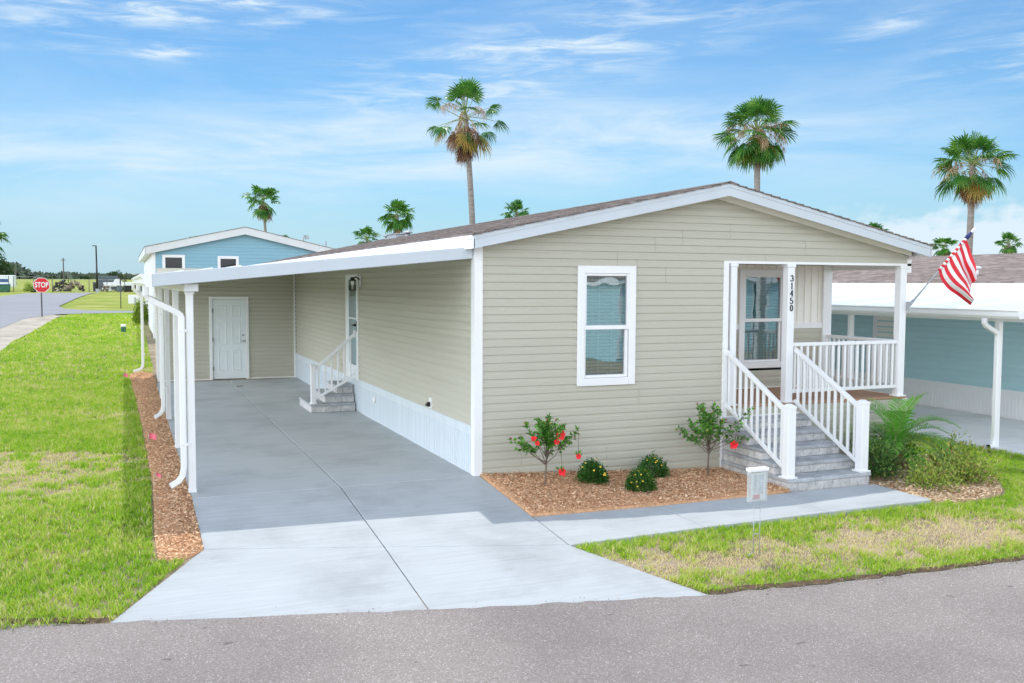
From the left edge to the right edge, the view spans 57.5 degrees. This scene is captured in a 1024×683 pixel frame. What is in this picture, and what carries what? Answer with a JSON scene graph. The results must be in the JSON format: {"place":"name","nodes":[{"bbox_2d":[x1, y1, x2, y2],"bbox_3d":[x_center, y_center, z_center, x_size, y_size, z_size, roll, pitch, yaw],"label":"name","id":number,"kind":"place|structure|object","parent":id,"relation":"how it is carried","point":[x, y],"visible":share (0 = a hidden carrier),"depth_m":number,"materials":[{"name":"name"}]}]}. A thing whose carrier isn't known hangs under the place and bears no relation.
{"place":"outdoors","nodes":[
{"label":"outdoors","id":0,"kind":"place"},
{"bbox_2d":[0,293,133,327],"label":"side road","id":1,"kind":"structure","parent":0,"point":[15,308],"depth_m":57.04,"materials":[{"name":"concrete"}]},
{"bbox_2d":[111,377,706,622],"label":"driveway","id":2,"kind":"structure","parent":0,"point":[299,509],"depth_m":9.57,"materials":[{"name":"concrete"}]},
{"bbox_2d":[299,330,355,412],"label":"side steps","id":3,"kind":"structure","parent":2,"relation":"on","point":[337,395],"depth_m":17.52,"materials":[{"name":"stone"}]},
{"bbox_2d":[0,558,1023,682],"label":"road","id":4,"kind":"structure","parent":0,"point":[964,625],"depth_m":7.19,"materials":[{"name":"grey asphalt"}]},
{"bbox_2d":[0,273,1023,624],"bbox_3d":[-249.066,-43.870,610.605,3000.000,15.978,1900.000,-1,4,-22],"label":"ground","id":5,"kind":"structure","parent":0,"point":[102,301],"depth_m":9.87,"materials":[{"name":"plant"}]},
{"bbox_2d":[0,284,10,291],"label":"dumpster","id":6,"kind":"object","parent":5,"relation":"on","point":[4,287],"visible":0.99,"depth_m":97.44,"materials":[{"name":"green metal"}]},
{"bbox_2d":[0,232,11,257],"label":"fan palm","id":7,"kind":"object","parent":5,"relation":"on","point":[2,234],"visible":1,"depth_m":62.43,"materials":[{"name":"green plant"}]},
{"bbox_2d":[0,254,14,274],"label":"broadleaf tree","id":8,"kind":"object","parent":5,"relation":"on","point":[4,267],"visible":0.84,"depth_m":108.22,"materials":[{"name":"green plant"}]},
{"bbox_2d":[0,275,15,286],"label":"white trailer","id":9,"kind":"object","parent":5,"relation":"on","point":[3,280],"visible":0.73,"depth_m":101.43,"materials":[{"name":"metal"}]},
{"bbox_2d":[23,282,33,292],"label":"hedge shrub","id":10,"kind":"object","parent":5,"relation":"on","point":[28,288],"visible":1,"depth_m":97.70,"materials":[{"name":"green plant"}]},
{"bbox_2d":[0,315,58,351],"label":"sidewalk","id":11,"kind":"structure","parent":5,"relation":"on","point":[15,330],"depth_m":36.97,"materials":[{"name":"grey concrete"}]},
{"bbox_2d":[33,278,49,316],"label":"stop sign","id":12,"kind":"object","parent":11,"relation":"on","point":[41,285],"visible":0.98,"depth_m":44.37,"materials":[{"name":"metal"}]},
{"bbox_2d":[53,279,68,290],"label":"scrap heap","id":13,"kind":"object","parent":5,"relation":"on","point":[60,283],"visible":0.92,"depth_m":105.12,"materials":[{"name":"black metal"}]},
{"bbox_2d":[0,276,124,291],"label":"chain link fence","id":14,"kind":"object","parent":5,"relation":"on","point":[13,285],"visible":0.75,"depth_m":100.94,"materials":[{"name":"metal"}]},
{"bbox_2d":[1,261,139,279],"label":"wood","id":15,"kind":"object","parent":5,"relation":"on","point":[21,273],"visible":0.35,"depth_m":284.54,"materials":[{"name":"green plant"}]},
{"bbox_2d":[63,280,84,290],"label":"scrap heap","id":16,"kind":"object","parent":5,"relation":"on","point":[75,283],"visible":0.91,"depth_m":105.55,"materials":[{"name":"beige"}]},
{"bbox_2d":[0,312,186,628],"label":"lawn grass","id":17,"kind":"structure","parent":5,"relation":"on","point":[43,410],"depth_m":11.97,"materials":[{"name":"green plant"}]},
{"bbox_2d":[92,245,98,292],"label":"street lamp","id":18,"kind":"object","parent":5,"relation":"on","point":[97,290],"visible":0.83,"depth_m":98.78,"materials":[{"name":"black metal"}]},
{"bbox_2d":[93,282,98,290],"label":"utility cabinet","id":19,"kind":"object","parent":5,"relation":"on","point":[94,286],"visible":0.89,"depth_m":104.49,"materials":[{"name":"grey metal"}]},
{"bbox_2d":[99,284,111,291],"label":"scrap heap","id":20,"kind":"object","parent":5,"relation":"on","point":[101,290],"visible":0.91,"depth_m":105.20,"materials":[{"name":"white metal"}]},
{"bbox_2d":[98,275,118,289],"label":"shipping container","id":21,"kind":"object","parent":5,"relation":"on","point":[105,277],"visible":0.55,"depth_m":108.83,"materials":[{"name":"grey metal"}]},
{"bbox_2d":[105,270,125,290],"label":"broadleaf tree","id":22,"kind":"object","parent":5,"relation":"on","point":[112,273],"visible":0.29,"depth_m":110.83,"materials":[{"name":"green plant"}]},
{"bbox_2d":[103,280,132,290],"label":"boat","id":23,"kind":"object","parent":5,"relation":"on","point":[114,284],"visible":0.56,"depth_m":105.69,"materials":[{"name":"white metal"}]},
{"bbox_2d":[121,324,125,331],"bbox_3d":[-15.019,-0.493,36.103,0.190,0.350,0.170,-1,4,-22],"label":"utility marker","id":24,"kind":"object","parent":5,"relation":"on","point":[123,327],"visible":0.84,"depth_m":36.03,"materials":[{"name":"green metal"}]},
{"bbox_2d":[123,286,130,291],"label":"rubbish bin","id":25,"kind":"object","parent":5,"relation":"on","point":[127,289],"visible":0.88,"depth_m":103.45,"materials":[{"name":"black metal"}]},
{"bbox_2d":[128,295,139,303],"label":"back of sign","id":26,"kind":"object","parent":5,"relation":"on","point":[132,299],"visible":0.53,"depth_m":56.38,"materials":[{"name":"metal"}]},
{"bbox_2d":[131,297,148,322],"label":"hedge shrub","id":27,"kind":"object","parent":5,"relation":"on","point":[136,318],"visible":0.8,"depth_m":40.25,"materials":[{"name":"green plant"}]},
{"bbox_2d":[129,371,202,561],"bbox_3d":[-6.390,1.426,16.466,0.608,0.338,17.060,-1,4,-22],"label":"mulch strip","id":28,"kind":"object","parent":5,"relation":"on","point":[176,529],"visible":0.94,"depth_m":11.00,"materials":[{"name":"brown wood"}]},
{"bbox_2d":[148,433,156,441],"bbox_3d":[-5.389,1.458,13.987,0.125,0.191,0.030,-1,4,-14],"label":"survey flag","id":29,"kind":"object","parent":28,"relation":"on","point":[152,436],"visible":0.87,"depth_m":13.99,"materials":[{"name":"plastic"}]},
{"bbox_2d":[138,227,333,338],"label":"blue house","id":30,"kind":"structure","parent":5,"relation":"on","point":[244,246],"depth_m":34.34,"materials":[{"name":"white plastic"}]},
{"bbox_2d":[162,255,184,267],"bbox_3d":[-12.196,-2.451,33.690,0.770,1.350,0.060,-1,4,-22],"label":"window","id":31,"kind":"structure","parent":30,"relation":"in","point":[168,261],"depth_m":33.65,"materials":[{"name":"white plastic"}]},
{"bbox_2d":[218,256,238,267],"bbox_3d":[-10.450,-2.478,34.413,0.750,1.330,0.060,-1,4,-22],"label":"window","id":32,"kind":"structure","parent":30,"relation":"in","point":[223,261],"depth_m":34.37,"materials":[{"name":"white plastic"}]},
{"bbox_2d":[242,184,279,231],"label":"fan palm","id":33,"kind":"object","parent":5,"relation":"on","point":[263,210],"visible":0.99,"depth_m":99.46,"materials":[{"name":"green plant"}]},
{"bbox_2d":[351,225,380,243],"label":"fan palm","id":34,"kind":"object","parent":5,"relation":"on","point":[369,231],"visible":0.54,"depth_m":109.56,"materials":[{"name":"green plant"}]},
{"bbox_2d":[377,198,414,233],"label":"fan palm","id":35,"kind":"object","parent":5,"relation":"on","point":[397,225],"visible":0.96,"depth_m":99.55,"materials":[{"name":"green plant"}]},
{"bbox_2d":[424,77,508,224],"bbox_3d":[-1.906,-5.674,39.806,3.724,11.122,3.811,-1,4,-22],"label":"fan palm","id":36,"kind":"object","parent":5,"relation":"on","point":[463,143],"visible":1,"depth_m":39.46,"materials":[{"name":"green plant"}]},
{"bbox_2d":[0,555,1023,622],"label":"soil edge","id":37,"kind":"object","parent":5,"relation":"on","point":[728,590],"visible":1,"depth_m":8.61,"materials":[{"name":"brown soil"}]},
{"bbox_2d":[500,199,529,218],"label":"fan palm","id":38,"kind":"object","parent":5,"relation":"on","point":[514,205],"visible":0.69,"depth_m":89.77,"materials":[{"name":"green plant"}]},
{"bbox_2d":[131,181,934,492],"bbox_3d":[-2.329,-0.623,20.480,11.061,4.210,18.524,-1,4,-22],"label":"mobile home","id":39,"kind":"object","parent":5,"relation":"on","point":[609,329],"visible":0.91,"depth_m":12.86,"materials":[{"name":"plastic"}]},
{"bbox_2d":[209,297,249,379],"bbox_3d":[-7.010,-0.082,23.168,0.940,2.060,0.090,-1,4,-22],"label":"storage door","id":40,"kind":"structure","parent":39,"relation":"in","point":[229,339],"depth_m":23.18,"materials":[{"name":"white plastic"}]},
{"bbox_2d":[345,274,358,379],"bbox_3d":[-3.048,-0.292,17.820,0.156,1.970,1.020,-1,4,-22],"label":"side door","id":41,"kind":"structure","parent":39,"relation":"in","point":[355,367],"depth_m":18.02,"materials":[{"name":"white plastic"}]},
{"bbox_2d":[577,265,635,386],"bbox_3d":[1.225,-0.210,12.313,0.860,1.570,0.130,-1,4,-22],"label":"window","id":42,"kind":"structure","parent":39,"relation":"in","point":[584,272],"depth_m":12.35,"materials":[{"name":"white plastic"}]},
{"bbox_2d":[738,269,782,368],"bbox_3d":[4.097,-0.376,15.359,0.950,1.620,0.130,-1,4,-22],"label":"window","id":43,"kind":"structure","parent":39,"relation":"in","point":[744,274],"depth_m":15.38,"materials":[{"name":"white plastic"}]},
{"bbox_2d":[721,346,870,492],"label":"porch steps","id":44,"kind":"structure","parent":39,"relation":"attached to","point":[791,448],"depth_m":12.49,"materials":[{"name":"stone"}]},
{"bbox_2d":[906,227,976,310],"bbox_3d":[6.504,-1.095,14.129,1.036,1.266,0.230,0,4,-2],"label":"flag","id":45,"kind":"object","parent":39,"relation":"attached to","point":[957,271],"visible":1,"depth_m":14.16,"materials":[{"name":"fabric"}]},
{"bbox_2d":[480,467,789,516],"bbox_3d":[1.568,1.790,11.681,3.621,0.276,1.625,-1,4,-22],"label":"mulch bed","id":46,"kind":"object","parent":5,"relation":"on","point":[531,494],"visible":0.82,"depth_m":11.40,"materials":[{"name":"brown wood"}]},
{"bbox_2d":[507,412,581,485],"bbox_3d":[0.430,1.359,11.427,1.000,0.942,0.748,-1,4,-22],"label":"hibiscus","id":47,"kind":"object","parent":46,"relation":"on","point":[545,428],"visible":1,"depth_m":11.32,"materials":[{"name":"green plant"}]},
{"bbox_2d":[574,457,610,484],"bbox_3d":[1.014,1.623,11.708,0.431,0.369,0.449,-1,4,-22],"label":"lantana","id":48,"kind":"object","parent":46,"relation":"on","point":[596,471],"visible":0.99,"depth_m":11.62,"materials":[{"name":"green plant"}]},
{"bbox_2d":[624,465,657,492],"bbox_3d":[1.579,1.686,11.484,0.443,0.375,0.438,-1,4,-22],"label":"lantana","id":49,"kind":"object","parent":46,"relation":"on","point":[639,480],"visible":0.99,"depth_m":11.42,"materials":[{"name":"green plant"}]},
{"bbox_2d":[636,450,670,478],"bbox_3d":[1.851,1.620,12.281,0.514,0.412,0.456,-1,4,-22],"label":"lantana","id":50,"kind":"object","parent":46,"relation":"on","point":[650,462],"visible":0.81,"depth_m":12.21,"materials":[{"name":"green plant"}]},
{"bbox_2d":[675,402,755,475],"bbox_3d":[2.731,1.337,12.389,1.240,1.086,0.955,0,4,-8],"label":"hibiscus","id":51,"kind":"object","parent":46,"relation":"in","point":[707,430],"visible":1,"depth_m":12.35,"materials":[{"name":"green plant"}]},
{"bbox_2d":[533,484,930,545],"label":"walkway","id":52,"kind":"structure","parent":5,"relation":"on","point":[573,529],"depth_m":10.61,"materials":[{"name":"concrete"}]},
{"bbox_2d":[710,95,798,190],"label":"fan palm","id":53,"kind":"object","parent":5,"relation":"on","point":[758,150],"visible":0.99,"depth_m":41.48,"materials":[{"name":"green plant"}]},
{"bbox_2d":[746,466,768,556],"bbox_3d":[2.436,1.735,9.307,0.238,0.968,0.079,-1,4,-22],"label":"brochure box","id":54,"kind":"object","parent":5,"relation":"on","point":[758,483],"visible":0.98,"depth_m":9.28,"materials":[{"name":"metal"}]},
{"bbox_2d":[575,431,1023,593],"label":"verge grass","id":55,"kind":"structure","parent":5,"relation":"on","point":[957,508],"depth_m":9.75,"materials":[{"name":"green plant"}]},
{"bbox_2d":[868,222,888,230],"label":"fan palm","id":56,"kind":"object","parent":5,"relation":"on","point":[874,224],"visible":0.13,"depth_m":103.02,"materials":[{"name":"green plant"}]},
{"bbox_2d":[830,253,1023,448],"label":"teal house","id":57,"kind":"structure","parent":5,"relation":"on","point":[961,354],"depth_m":19.21,"materials":[{"name":"plastic"}]},
{"bbox_2d":[873,316,893,374],"bbox_3d":[8.508,-0.012,21.200,0.040,1.590,0.840,-1,4,-22],"label":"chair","id":58,"kind":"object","parent":57,"relation":"in","point":[876,323],"depth_m":21.29,"materials":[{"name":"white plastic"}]},
{"bbox_2d":[869,454,1002,503],"bbox_3d":[5.777,1.859,12.903,2.471,0.172,2.598,-1,4,-22],"label":"straw bed","id":59,"kind":"object","parent":5,"relation":"on","point":[975,491],"visible":0.35,"depth_m":11.93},
{"bbox_2d":[850,430,910,478],"bbox_3d":[4.912,1.501,12.563,0.839,0.710,0.926,-1,4,-22],"label":"leafy shrub","id":60,"kind":"object","parent":59,"relation":"on","point":[879,465],"visible":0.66,"depth_m":12.47,"materials":[{"name":"green plant"}]},
{"bbox_2d":[870,412,925,461],"bbox_3d":[5.618,1.419,13.834,0.941,0.722,1.006,-1,4,-22],"label":"leafy shrub","id":61,"kind":"object","parent":59,"relation":"on","point":[906,445],"visible":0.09,"depth_m":13.75,"materials":[{"name":"green plant"}]},
{"bbox_2d":[844,392,962,476],"bbox_3d":[5.494,1.307,13.280,1.666,1.256,1.635,-1,4,-22],"label":"date palm","id":62,"kind":"object","parent":59,"relation":"on","point":[900,436],"visible":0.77,"depth_m":13.18,"materials":[{"name":"green plant"}]},
{"bbox_2d":[890,447,967,491],"bbox_3d":[5.355,1.659,11.949,0.964,0.496,1.048,-1,4,-22],"label":"leafy shrub","id":63,"kind":"object","parent":59,"relation":"on","point":[941,481],"visible":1,"depth_m":11.93,"materials":[{"name":"green plant"}]},
{"bbox_2d":[922,430,984,465],"bbox_3d":[6.252,1.534,13.312,1.029,0.564,0.852,-1,4,-22],"label":"leafy shrub","id":64,"kind":"object","parent":59,"relation":"on","point":[960,446],"visible":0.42,"depth_m":13.32,"materials":[{"name":"green plant"}]},
{"bbox_2d":[908,436,1013,485],"bbox_3d":[5.936,1.576,12.352,1.310,0.617,0.986,1,4,14],"label":"leafy shrub","id":65,"kind":"object","parent":59,"relation":"on","point":[972,470],"visible":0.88,"depth_m":12.27,"materials":[{"name":"green plant"}]},
{"bbox_2d":[931,237,958,255],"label":"fan palm","id":66,"kind":"object","parent":5,"relation":"on","point":[943,251],"visible":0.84,"depth_m":119.53,"materials":[{"name":"green plant"}]},
{"bbox_2d":[907,404,1023,455],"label":"neighbour slab","id":67,"kind":"structure","parent":5,"relation":"on","point":[978,428],"depth_m":17.11,"materials":[{"name":"concrete"}]},
{"bbox_2d":[930,130,1019,253],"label":"fan palm","id":68,"kind":"object","parent":5,"relation":"on","point":[972,189],"visible":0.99,"depth_m":41.13,"materials":[{"name":"green plant"}]},
{"bbox_2d":[993,232,1023,253],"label":"fan palm","id":69,"kind":"object","parent":5,"relation":"on","point":[1008,248],"visible":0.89,"depth_m":119.69,"materials":[{"name":"green plant"}]},
{"bbox_2d":[0,0,1023,273],"label":"sky","id":70,"kind":"structure","parent":0,"point":[127,126],"materials":[{"name":"blue"}]}
]}

